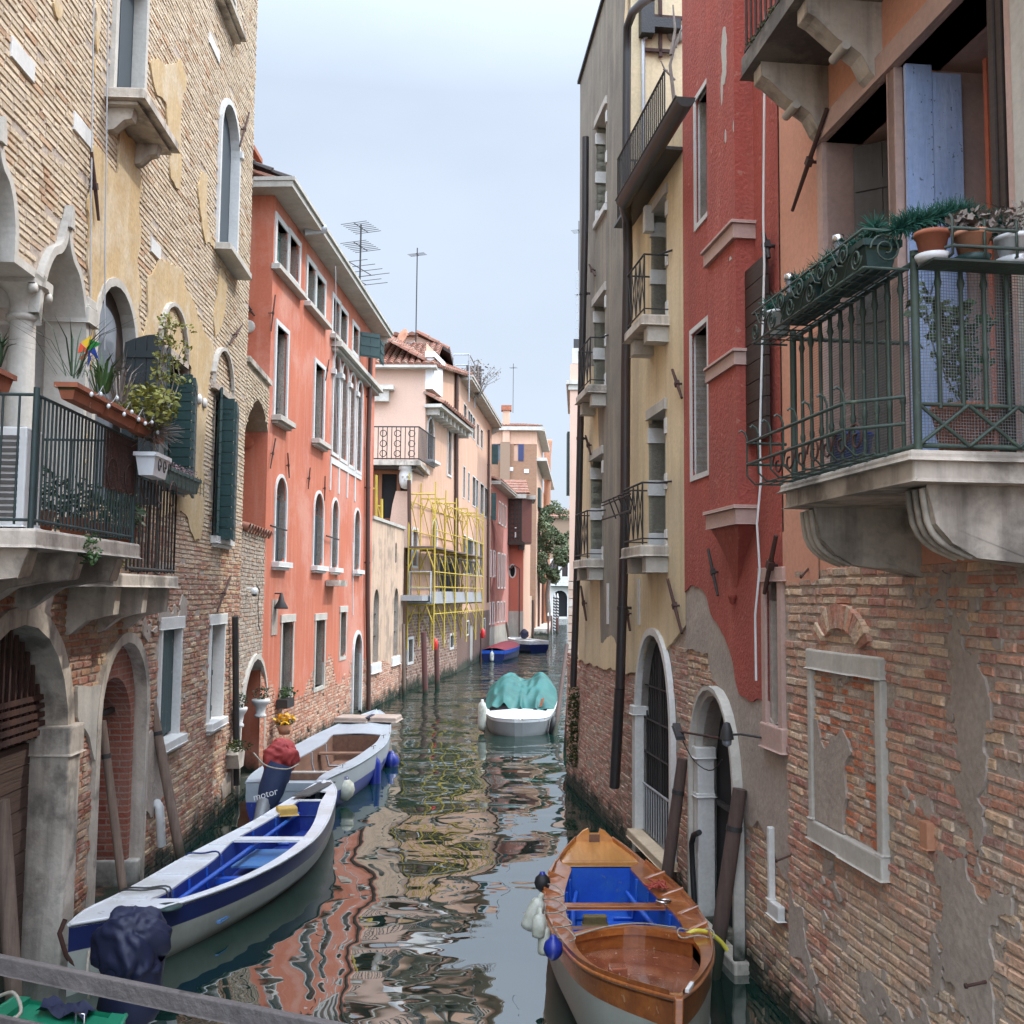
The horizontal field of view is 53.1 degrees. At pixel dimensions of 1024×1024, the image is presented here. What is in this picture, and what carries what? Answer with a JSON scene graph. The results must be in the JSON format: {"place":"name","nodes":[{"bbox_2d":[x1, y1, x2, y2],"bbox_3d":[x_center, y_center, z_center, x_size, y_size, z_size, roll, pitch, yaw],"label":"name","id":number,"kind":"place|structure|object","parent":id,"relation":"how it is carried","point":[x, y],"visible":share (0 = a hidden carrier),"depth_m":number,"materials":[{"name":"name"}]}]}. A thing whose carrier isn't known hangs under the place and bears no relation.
{"place":"outdoors","nodes":[
{"label":"outdoors","id":0,"kind":"place"},
{"bbox_2d":[0,954,347,1023],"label":"bridge railing","id":1,"kind":"object","parent":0,"point":[203,1006],"visible":1,"depth_m":2.23,"materials":[{"name":"metal"}]},
{"bbox_2d":[0,619,790,1023],"bbox_3d":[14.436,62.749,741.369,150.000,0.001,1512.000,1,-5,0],"label":"water","id":2,"kind":"structure","parent":0,"point":[408,895],"depth_m":12.10,"materials":[{"name":"green liquid"}]},
{"bbox_2d":[0,798,22,1000],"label":"mooring post","id":3,"kind":"object","parent":2,"relation":"in","point":[9,931],"visible":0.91,"depth_m":8.55,"materials":[{"name":"brown wood"}]},
{"bbox_2d":[0,905,172,1023],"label":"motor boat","id":4,"kind":"object","parent":2,"relation":"on","point":[131,942],"visible":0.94,"depth_m":7.97,"materials":[{"name":"blue fabric"}]},
{"bbox_2d":[101,720,126,891],"bbox_3d":[-4.107,3.920,10.793,0.648,3.405,0.098,1,-5,0],"label":"mooring post","id":5,"kind":"object","parent":2,"relation":"in","point":[114,820],"visible":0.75,"depth_m":10.82,"materials":[{"name":"brown wood"}]},
{"bbox_2d":[152,702,184,859],"bbox_3d":[-4.134,4.072,12.665,0.862,3.384,0.127,1,-5,0],"label":"mooring post","id":6,"kind":"object","parent":2,"relation":"in","point":[171,806],"visible":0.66,"depth_m":12.67,"materials":[{"name":"brown wood"}]},
{"bbox_2d":[57,780,336,996],"bbox_3d":[-3.195,4.303,12.596,1.341,0.803,7.346,0,-5,12],"label":"rowing boat","id":7,"kind":"object","parent":2,"relation":"on","point":[216,886],"visible":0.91,"depth_m":11.54,"materials":[{"name":"paint"}]},
{"bbox_2d":[234,521,271,802],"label":"courtyard wall","id":8,"kind":"structure","parent":2,"relation":"in","point":[251,612],"depth_m":18.69,"materials":[{"name":"brick"}]},
{"bbox_2d":[245,709,402,821],"bbox_3d":[-3.403,4.613,20.049,1.869,1.404,8.581,1,-5,0],"label":"motor boat","id":9,"kind":"object","parent":2,"relation":"on","point":[352,747],"visible":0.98,"depth_m":18.55,"materials":[{"name":"white paint"}]},
{"bbox_2d":[370,516,405,707],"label":"garden wall","id":10,"kind":"structure","parent":2,"relation":"in","point":[387,577],"depth_m":33.92,"materials":[{"name":"paint"}]},
{"bbox_2d":[482,641,519,660],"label":"covered boat","id":11,"kind":"object","parent":2,"relation":"on","point":[505,650],"visible":0.94,"depth_m":55.43,"materials":[{"name":"blue paint"}]},
{"bbox_2d":[486,698,556,735],"bbox_3d":[0.309,5.659,29.334,2.190,0.858,6.881,1,-5,0],"label":"covered boat","id":12,"kind":"object","parent":2,"relation":"on","point":[503,719],"visible":0.57,"depth_m":26.26,"materials":[{"name":"white paint"}]},
{"bbox_2d":[485,672,557,709],"bbox_3d":[0.312,5.325,30.416,2.195,0.828,4.776,1,-5,0],"label":"tarpaulin","id":13,"kind":"object","parent":12,"relation":"on","point":[510,690],"visible":0.98,"depth_m":29.75,"materials":[{"name":"teal fabric"}]},
{"bbox_2d":[508,629,548,652],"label":"motor boat","id":14,"kind":"object","parent":2,"relation":"on","point":[529,644],"visible":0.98,"depth_m":63.35,"materials":[{"name":"blue paint"}]},
{"bbox_2d":[550,559,568,618],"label":"white palace","id":15,"kind":"structure","parent":2,"relation":"on","point":[560,587],"depth_m":149.71,"materials":[{"name":"paint"}]},
{"bbox_2d":[542,828,714,1023],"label":"wooden boat","id":16,"kind":"object","parent":2,"relation":"on","point":[637,974],"visible":0.91,"depth_m":9.08,"materials":[{"name":"paint"}]},
{"bbox_2d":[662,757,686,879],"bbox_3d":[1.698,4.243,11.397,0.536,2.973,0.140,1,-5,0],"label":"mooring post","id":17,"kind":"object","parent":2,"relation":"in","point":[672,835],"visible":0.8,"depth_m":11.41,"materials":[{"name":"brown wood"}]},
{"bbox_2d":[712,787,746,979],"bbox_3d":[1.944,4.117,9.699,0.580,2.958,0.153,1,-5,0],"label":"mooring post","id":18,"kind":"object","parent":2,"relation":"in","point":[723,903],"visible":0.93,"depth_m":9.70,"materials":[{"name":"brown wood"}]},
{"bbox_2d":[253,0,599,509],"label":"sky","id":19,"kind":"structure","parent":0,"point":[449,128],"materials":[{"name":"blue"}]},
{"bbox_2d":[531,621,550,634],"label":"quay","id":20,"kind":"structure","parent":0,"point":[541,629],"depth_m":89.64,"materials":[{"name":"stone"}]},
{"bbox_2d":[537,500,568,620],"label":"olive tree","id":21,"kind":"object","parent":20,"relation":"on","point":[560,553],"visible":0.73,"depth_m":94.95,"materials":[{"name":"green plant"}]},
{"label":"ground","id":22,"kind":"structure","parent":0,"visible":0},
{"bbox_2d":[0,0,257,991],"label":"brick building","id":23,"kind":"structure","parent":22,"relation":"on","point":[126,152],"depth_m":11.72,"materials":[{"name":"paint"}]},
{"bbox_2d":[0,607,74,991],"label":"water door","id":24,"kind":"structure","parent":23,"relation":"in","point":[36,685],"depth_m":9.49,"materials":[{"name":"stone"}]},
{"bbox_2d":[0,387,176,611],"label":"stone balcony","id":25,"kind":"structure","parent":23,"relation":"attached to","point":[38,567],"depth_m":7.88,"materials":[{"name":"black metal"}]},
{"bbox_2d":[0,426,41,528],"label":"air conditioner","id":26,"kind":"object","parent":25,"relation":"on","point":[8,462],"visible":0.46,"depth_m":7.11,"materials":[{"name":"white plastic"}]},
{"bbox_2d":[53,478,97,534],"bbox_3d":[-3.630,-0.037,8.473,0.409,0.535,0.299,1,-5,0],"label":"potted plant","id":27,"kind":"object","parent":25,"relation":"on","point":[75,532],"visible":0.29,"depth_m":8.43,"materials":[{"name":"green plant"}]},
{"bbox_2d":[54,382,110,413],"bbox_3d":[-3.175,-0.836,7.582,0.164,0.115,0.694,1,-5,-3],"label":"planter","id":28,"kind":"object","parent":25,"relation":"on","point":[76,394],"visible":0.93,"depth_m":7.43,"materials":[{"name":"ceramic"}]},
{"bbox_2d":[4,302,135,378],"bbox_3d":[-3.212,-1.278,7.341,0.952,0.597,0.868,4,-6,-40],"label":"grass plant","id":29,"kind":"object","parent":28,"relation":"in","point":[78,372],"depth_m":7.38,"materials":[{"name":"green plant"}]},
{"bbox_2d":[78,349,133,393],"bbox_3d":[-3.198,-1.111,8.025,0.600,0.373,0.422,1,-5,0],"label":"spiky plant","id":30,"kind":"object","parent":28,"relation":"in","point":[105,379],"visible":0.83,"depth_m":7.95,"materials":[{"name":"green plant"}]},
{"bbox_2d":[97,401,140,429],"bbox_3d":[-3.212,-0.778,8.314,0.164,0.115,0.724,1,-5,-3],"label":"planter","id":31,"kind":"object","parent":25,"relation":"on","point":[112,414],"visible":0.66,"depth_m":8.24,"materials":[{"name":"plastic"}]},
{"bbox_2d":[87,339,154,403],"bbox_3d":[-3.214,-1.130,8.362,0.681,0.463,0.741,-3,-6,36],"label":"spiky plant","id":32,"kind":"object","parent":31,"relation":"in","point":[121,386],"visible":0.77,"depth_m":8.33,"materials":[{"name":"plant"}]},
{"bbox_2d":[128,418,164,440],"bbox_3d":[-3.249,-0.719,9.061,0.164,0.115,0.724,1,-5,-3],"label":"planter","id":33,"kind":"object","parent":25,"relation":"on","point":[140,429],"visible":0.51,"depth_m":8.84,"materials":[{"name":"plastic"}]},
{"bbox_2d":[112,381,180,429],"bbox_3d":[-3.209,-0.928,8.979,0.620,0.463,0.506,1,-5,0],"label":"bushy plant","id":34,"kind":"object","parent":33,"relation":"in","point":[149,403],"visible":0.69,"depth_m":8.91,"materials":[{"name":"green plant"}]},
{"bbox_2d":[133,451,171,479],"bbox_3d":[-3.191,-0.407,9.104,0.212,0.200,0.464,1,-5,-3],"label":"planter","id":35,"kind":"object","parent":25,"relation":"on","point":[153,465],"visible":1,"depth_m":8.91,"materials":[{"name":"white paint"}]},
{"bbox_2d":[131,405,184,451],"bbox_3d":[-3.163,-0.735,9.084,0.542,0.507,0.537,-1,-5,20],"label":"dry plant","id":36,"kind":"object","parent":35,"relation":"in","point":[162,433],"visible":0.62,"depth_m":9.07,"materials":[{"name":"brown plant"}]},
{"bbox_2d":[148,312,196,422],"bbox_3d":[-3.243,-1.310,9.695,0.345,1.102,0.540,-1,-5,18],"label":"rose bush","id":37,"kind":"object","parent":25,"relation":"on","point":[159,376],"visible":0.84,"depth_m":9.65,"materials":[{"name":"green plant"}]},
{"bbox_2d":[86,632,149,907],"bbox_3d":[-4.715,2.917,11.524,0.783,3.128,1.804,1,-5,0],"label":"water door","id":38,"kind":"structure","parent":23,"relation":"in","point":[124,678],"depth_m":12.15,"materials":[{"name":"brick"}]},
{"bbox_2d":[65,474,179,635],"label":"stone balcony","id":39,"kind":"structure","parent":23,"relation":"attached to","point":[131,599],"depth_m":10.79,"materials":[{"name":"black metal"}]},
{"bbox_2d":[143,466,203,496],"bbox_3d":[-3.700,-0.348,11.182,0.241,0.200,1.740,1,-5,-3],"label":"planter","id":40,"kind":"object","parent":39,"relation":"on","point":[186,483],"visible":0.73,"depth_m":11.26,"materials":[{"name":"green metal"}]},
{"bbox_2d":[84,277,166,509],"bbox_3d":[-4.227,-1.260,11.360,0.556,2.528,1.889,1,-5,0],"label":"window","id":41,"kind":"structure","parent":23,"relation":"in","point":[118,299],"depth_m":11.47,"materials":[{"name":"stone"}]},
{"bbox_2d":[103,0,179,168],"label":"window","id":42,"kind":"structure","parent":23,"relation":"in","point":[130,107],"depth_m":11.56,"materials":[{"name":"stone"}]},
{"bbox_2d":[157,616,188,753],"bbox_3d":[-4.503,2.251,13.428,0.280,1.746,1.140,1,-5,-3],"label":"window","id":43,"kind":"structure","parent":23,"relation":"in","point":[169,683],"depth_m":13.65,"materials":[{"name":"white stone"}]},
{"bbox_2d":[164,348,197,498],"bbox_3d":[-4.460,-1.152,13.446,0.611,1.861,1.427,1,-5,0],"label":"window","id":44,"kind":"structure","parent":23,"relation":"in","point":[181,453],"depth_m":13.38,"materials":[{"name":"green wood"}]},
{"bbox_2d":[205,613,228,734],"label":"window","id":45,"kind":"structure","parent":23,"relation":"in","point":[215,720],"depth_m":16.37,"materials":[{"name":"stone"}]},
{"bbox_2d":[210,387,238,549],"bbox_3d":[-4.593,-0.664,16.201,0.558,2.469,1.376,1,-5,-3],"label":"window","id":46,"kind":"structure","parent":23,"relation":"in","point":[223,537],"depth_m":15.90,"materials":[{"name":"green wood"}]},
{"bbox_2d":[216,0,246,43],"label":"window","id":47,"kind":"structure","parent":23,"relation":"in","point":[228,8],"depth_m":16.06,"materials":[{"name":"stone"}]},
{"bbox_2d":[214,98,252,280],"bbox_3d":[-4.481,-5.258,16.406,0.402,2.664,1.595,1,-5,-3],"label":"window","id":48,"kind":"structure","parent":23,"relation":"in","point":[230,156],"depth_m":16.70,"materials":[{"name":"stone"}]},
{"bbox_2d":[245,356,271,431],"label":"flying arch","id":49,"kind":"structure","parent":23,"relation":"attached to","point":[258,382],"depth_m":19.52,"materials":[{"name":"brick"}]},
{"bbox_2d":[241,145,393,772],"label":"orange house","id":50,"kind":"structure","parent":22,"relation":"on","point":[320,332],"depth_m":23.59,"materials":[{"name":"paint"}]},
{"bbox_2d":[271,474,292,570],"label":"window","id":51,"kind":"structure","parent":50,"relation":"in","point":[276,565],"depth_m":21.48,"materials":[{"name":"white stone"}]},
{"bbox_2d":[274,211,290,272],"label":"window","id":52,"kind":"structure","parent":50,"relation":"in","point":[278,219],"depth_m":21.52,"materials":[{"name":"white stone"}]},
{"bbox_2d":[271,318,295,430],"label":"window","id":53,"kind":"structure","parent":50,"relation":"in","point":[282,421],"depth_m":21.44,"materials":[{"name":"white stone"}]},
{"bbox_2d":[279,614,295,698],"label":"window","id":54,"kind":"structure","parent":50,"relation":"in","point":[286,618],"depth_m":22.20,"materials":[{"name":"stone"}]},
{"bbox_2d":[312,613,326,692],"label":"window","id":55,"kind":"structure","parent":50,"relation":"in","point":[320,616],"depth_m":25.23,"materials":[{"name":"stone"}]},
{"bbox_2d":[311,490,328,573],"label":"window","id":56,"kind":"structure","parent":50,"relation":"in","point":[315,568],"depth_m":24.90,"materials":[{"name":"white stone"}]},
{"bbox_2d":[311,357,331,451],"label":"window","id":57,"kind":"structure","parent":50,"relation":"in","point":[319,443],"depth_m":24.74,"materials":[{"name":"white stone"}]},
{"bbox_2d":[330,353,340,458],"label":"window","id":58,"kind":"structure","parent":50,"relation":"in","point":[332,453],"depth_m":26.69,"materials":[{"name":"white stone"}]},
{"bbox_2d":[339,362,349,464],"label":"window","id":59,"kind":"structure","parent":50,"relation":"in","point":[343,461],"depth_m":27.77,"materials":[{"name":"white stone"}]},
{"bbox_2d":[347,371,356,470],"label":"window","id":60,"kind":"structure","parent":50,"relation":"in","point":[352,373],"depth_m":28.75,"materials":[{"name":"white stone"}]},
{"bbox_2d":[350,630,362,713],"bbox_3d":[-4.624,4.617,29.363,0.490,2.436,1.377,1,-5,0],"label":"water door","id":61,"kind":"structure","parent":50,"relation":"in","point":[360,661],"depth_m":29.89,"materials":[{"name":"white stone"}]},
{"bbox_2d":[340,221,387,284],"bbox_3d":[-4.705,-6.987,31.651,1.500,3.900,1.420,-1,-5,21],"label":"tv aerial","id":62,"kind":"object","parent":50,"relation":"attached to","point":[360,246],"visible":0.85,"depth_m":31.72,"materials":[{"name":"black metal"}]},
{"bbox_2d":[372,330,475,690],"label":"pink house","id":63,"kind":"structure","parent":22,"relation":"on","point":[422,425],"depth_m":40.78,"materials":[{"name":"pink paint"}]},
{"bbox_2d":[377,470,396,517],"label":"terrace window","id":64,"kind":"structure","parent":63,"relation":"in","point":[389,481],"depth_m":38.39,"materials":[{"name":"black glass"}]},
{"bbox_2d":[406,473,483,649],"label":"scaffolding","id":65,"kind":"object","parent":63,"relation":"attached to","point":[454,597],"visible":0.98,"depth_m":40.64,"materials":[{"name":"metal"}]},
{"bbox_2d":[457,366,501,671],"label":"peach house","id":66,"kind":"structure","parent":22,"relation":"on","point":[478,451],"depth_m":53.41,"materials":[{"name":"paint"}]},
{"bbox_2d":[489,475,516,645],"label":"rose house","id":67,"kind":"structure","parent":22,"relation":"on","point":[499,578],"depth_m":64.85,"materials":[{"name":"paint"}]},
{"bbox_2d":[503,480,535,637],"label":"salmon house","id":68,"kind":"structure","parent":22,"relation":"on","point":[520,523],"depth_m":69.95,"materials":[{"name":"paint"}]},
{"bbox_2d":[491,405,554,627],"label":"tall brick house","id":69,"kind":"structure","parent":22,"relation":"on","point":[522,447],"depth_m":92.66,"materials":[{"name":"pink paint"}]},
{"bbox_2d":[566,339,578,659],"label":"pale building","id":70,"kind":"structure","parent":22,"relation":"on","point":[572,388],"depth_m":56.48,"materials":[{"name":"white paint"}]},
{"bbox_2d":[566,0,695,893],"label":"yellow house","id":71,"kind":"structure","parent":22,"relation":"on","point":[627,674],"depth_m":14.66,"materials":[{"name":"beige paint"}]},
{"bbox_2d":[565,686,579,767],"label":"ivy","id":72,"kind":"object","parent":71,"relation":"attached to","point":[573,731],"visible":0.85,"depth_m":18.63,"materials":[{"name":"green plant"}]},
{"bbox_2d":[572,509,605,580],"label":"balcony","id":73,"kind":"structure","parent":71,"relation":"attached to","point":[589,569],"depth_m":16.84,"materials":[{"name":"stone"}]},
{"bbox_2d":[575,334,608,416],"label":"balcony","id":74,"kind":"structure","parent":71,"relation":"attached to","point":[590,398],"depth_m":16.91,"materials":[{"name":"stone"}]},
{"bbox_2d":[589,445,603,558],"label":"window","id":75,"kind":"structure","parent":71,"relation":"in","point":[597,455],"depth_m":17.66,"materials":[{"name":"stone"}]},
{"bbox_2d":[591,282,605,384],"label":"window","id":76,"kind":"structure","parent":71,"relation":"in","point":[599,300],"depth_m":17.66,"materials":[{"name":"stone"}]},
{"bbox_2d":[593,95,606,218],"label":"window","id":77,"kind":"structure","parent":71,"relation":"in","point":[600,120],"depth_m":17.75,"materials":[{"name":"stone"}]},
{"bbox_2d":[601,480,671,573],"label":"balcony","id":78,"kind":"structure","parent":71,"relation":"attached to","point":[646,559],"depth_m":12.95,"materials":[{"name":"stone"}]},
{"bbox_2d":[617,70,665,218],"bbox_3d":[1.807,-4.817,13.763,0.542,0.944,2.640,1,-5,0],"label":"terrace railing","id":79,"kind":"object","parent":71,"relation":"on","point":[652,103],"visible":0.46,"depth_m":13.66,"materials":[{"name":"black metal"}]},
{"bbox_2d":[622,249,672,358],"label":"balcony","id":80,"kind":"structure","parent":71,"relation":"attached to","point":[644,334],"depth_m":13.14,"materials":[{"name":"stone"}]},
{"bbox_2d":[626,628,677,871],"bbox_3d":[1.906,3.033,13.269,0.484,3.049,2.006,1,-5,-7],"label":"water door","id":81,"kind":"structure","parent":71,"relation":"in","point":[651,800],"depth_m":13.54,"materials":[{"name":"white stone"}]},
{"bbox_2d":[645,397,666,544],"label":"window","id":82,"kind":"structure","parent":71,"relation":"in","point":[657,412],"depth_m":13.71,"materials":[{"name":"stone"}]},
{"bbox_2d":[649,182,667,314],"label":"window","id":83,"kind":"structure","parent":71,"relation":"in","point":[659,206],"depth_m":13.80,"materials":[{"name":"stone"}]},
{"bbox_2d":[682,0,789,1019],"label":"red house","id":84,"kind":"structure","parent":22,"relation":"on","point":[733,520],"depth_m":10.10,"materials":[{"name":"paint"}]},
{"bbox_2d":[689,315,708,481],"bbox_3d":[2.383,-1.248,11.526,0.580,1.767,0.715,1,-5,-7],"label":"window","id":85,"kind":"structure","parent":84,"relation":"in","point":[695,477],"depth_m":11.78,"materials":[{"name":"white stone"}]},
{"bbox_2d":[693,79,706,231],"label":"window","id":86,"kind":"structure","parent":84,"relation":"in","point":[697,215],"depth_m":11.81,"materials":[{"name":"white stone"}]},
{"bbox_2d":[687,686,748,975],"bbox_3d":[2.332,3.399,10.642,0.660,3.154,1.645,1,-5,-7],"label":"water door","id":87,"kind":"structure","parent":84,"relation":"in","point":[701,796],"depth_m":11.17,"materials":[{"name":"stone"}]},
{"bbox_2d":[745,0,1023,1023],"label":"salmon and brick house","id":88,"kind":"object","parent":22,"relation":"on","point":[893,706],"visible":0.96,"depth_m":7.01,"materials":[{"name":"paint"}]},
{"bbox_2d":[757,567,787,754],"bbox_3d":[2.471,1.309,9.183,0.365,1.621,0.620,1,-5,-7],"label":"window","id":89,"kind":"structure","parent":88,"relation":"in","point":[774,737],"depth_m":9.26,"materials":[{"name":"pink stone"}]},
{"bbox_2d":[739,0,882,140],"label":"balcony","id":90,"kind":"structure","parent":88,"relation":"attached to","point":[794,50],"depth_m":7.93,"materials":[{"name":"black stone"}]},
{"bbox_2d":[803,604,889,882],"bbox_3d":[2.520,1.644,7.724,0.212,1.889,1.322,1,-5,-4],"label":"blocked window","id":91,"kind":"structure","parent":88,"relation":"in","point":[848,792],"depth_m":7.63,"materials":[{"name":"brick"}]},
{"bbox_2d":[816,67,909,466],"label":"window","id":92,"kind":"structure","parent":88,"relation":"in","point":[869,165],"depth_m":8.10,"materials":[{"name":"brown stone"}]},
{"bbox_2d":[777,250,1023,576],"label":"stone balcony","id":93,"kind":"structure","parent":88,"relation":"attached to","point":[891,513],"depth_m":5.31,"materials":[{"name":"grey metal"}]},
{"bbox_2d":[738,386,904,485],"bbox_3d":[1.751,-0.420,5.992,0.334,0.368,1.593,1,-5,-7],"label":"hanging rack","id":94,"kind":"object","parent":93,"relation":"attached to","point":[812,440],"visible":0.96,"depth_m":5.83,"materials":[{"name":"green metal"}]},
{"bbox_2d":[751,228,908,345],"bbox_3d":[1.811,-1.281,6.037,0.252,0.214,1.633,1,-5,-7],"label":"flower basket rack","id":95,"kind":"object","parent":93,"relation":"attached to","point":[857,270],"visible":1,"depth_m":5.82,"materials":[{"name":"green metal"}]},
{"bbox_2d":[775,275,840,325],"bbox_3d":[1.797,-1.259,6.158,0.214,0.150,0.586,1,-5,-7],"label":"planter","id":96,"kind":"object","parent":95,"relation":"in","point":[816,287],"visible":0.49,"depth_m":6.08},
{"bbox_2d":[816,238,902,297],"bbox_3d":[1.871,-1.307,5.545,0.214,0.150,0.586,1,-5,-7],"label":"planter","id":97,"kind":"object","parent":95,"relation":"in","point":[871,257],"visible":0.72,"depth_m":5.34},
{"bbox_2d":[758,209,890,312],"bbox_3d":[1.815,-1.403,6.073,0.237,0.262,1.706,1,-5,-7],"label":"garland","id":98,"kind":"object","parent":97,"relation":"on","point":[875,222],"visible":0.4,"depth_m":5.62,"materials":[{"name":"green plant"}]},
{"bbox_2d":[903,282,1000,451],"bbox_3d":[2.393,-0.763,5.502,0.514,0.973,0.348,2,-5,-22],"label":"rose plant","id":99,"kind":"object","parent":93,"relation":"on","point":[941,415],"visible":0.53,"depth_m":5.45,"materials":[{"name":"green plant"}]},
{"bbox_2d":[911,213,1023,274],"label":"pot rack","id":100,"kind":"object","parent":93,"relation":"attached to","point":[948,264],"visible":0.96,"depth_m":5.09,"materials":[{"name":"green metal"}]},
{"bbox_2d":[913,227,950,265],"bbox_3d":[2.107,-1.325,5.134,0.176,0.150,0.176,1,-5,0],"label":"flower pot","id":101,"kind":"object","parent":100,"relation":"in","point":[931,242],"visible":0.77,"depth_m":5.07,"materials":[{"name":"ceramic"}]},
{"bbox_2d":[876,193,1023,246],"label":"garland","id":102,"kind":"object","parent":100,"relation":"attached to","point":[916,220],"visible":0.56,"depth_m":5.22,"materials":[{"name":"green plant"}]},
{"bbox_2d":[954,227,991,259],"bbox_3d":[2.319,-1.327,5.160,0.187,0.160,0.186,1,-5,0],"label":"flower pot","id":103,"kind":"object","parent":100,"relation":"in","point":[974,237],"visible":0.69,"depth_m":5.09,"materials":[{"name":"ceramic"}]},
{"bbox_2d":[945,205,997,231],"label":"succulent","id":104,"kind":"object","parent":103,"relation":"in","point":[966,216],"visible":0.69,"depth_m":5.13,"materials":[{"name":"grey plant"}]},
{"bbox_2d":[993,231,1023,260],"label":"flower pot","id":105,"kind":"object","parent":100,"relation":"in","point":[1006,239],"visible":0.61,"depth_m":5.13,"materials":[{"name":"white ceramic"}]},
{"bbox_2d":[981,200,1023,238],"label":"dry plant","id":106,"kind":"object","parent":105,"relation":"in","point":[1010,214],"visible":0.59,"depth_m":5.18,"materials":[{"name":"grey plant"}]},
{"bbox_2d":[886,0,1022,451],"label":"window","id":107,"kind":"structure","parent":88,"relation":"in","point":[958,119],"depth_m":6.94,"materials":[{"name":"blue wood"}]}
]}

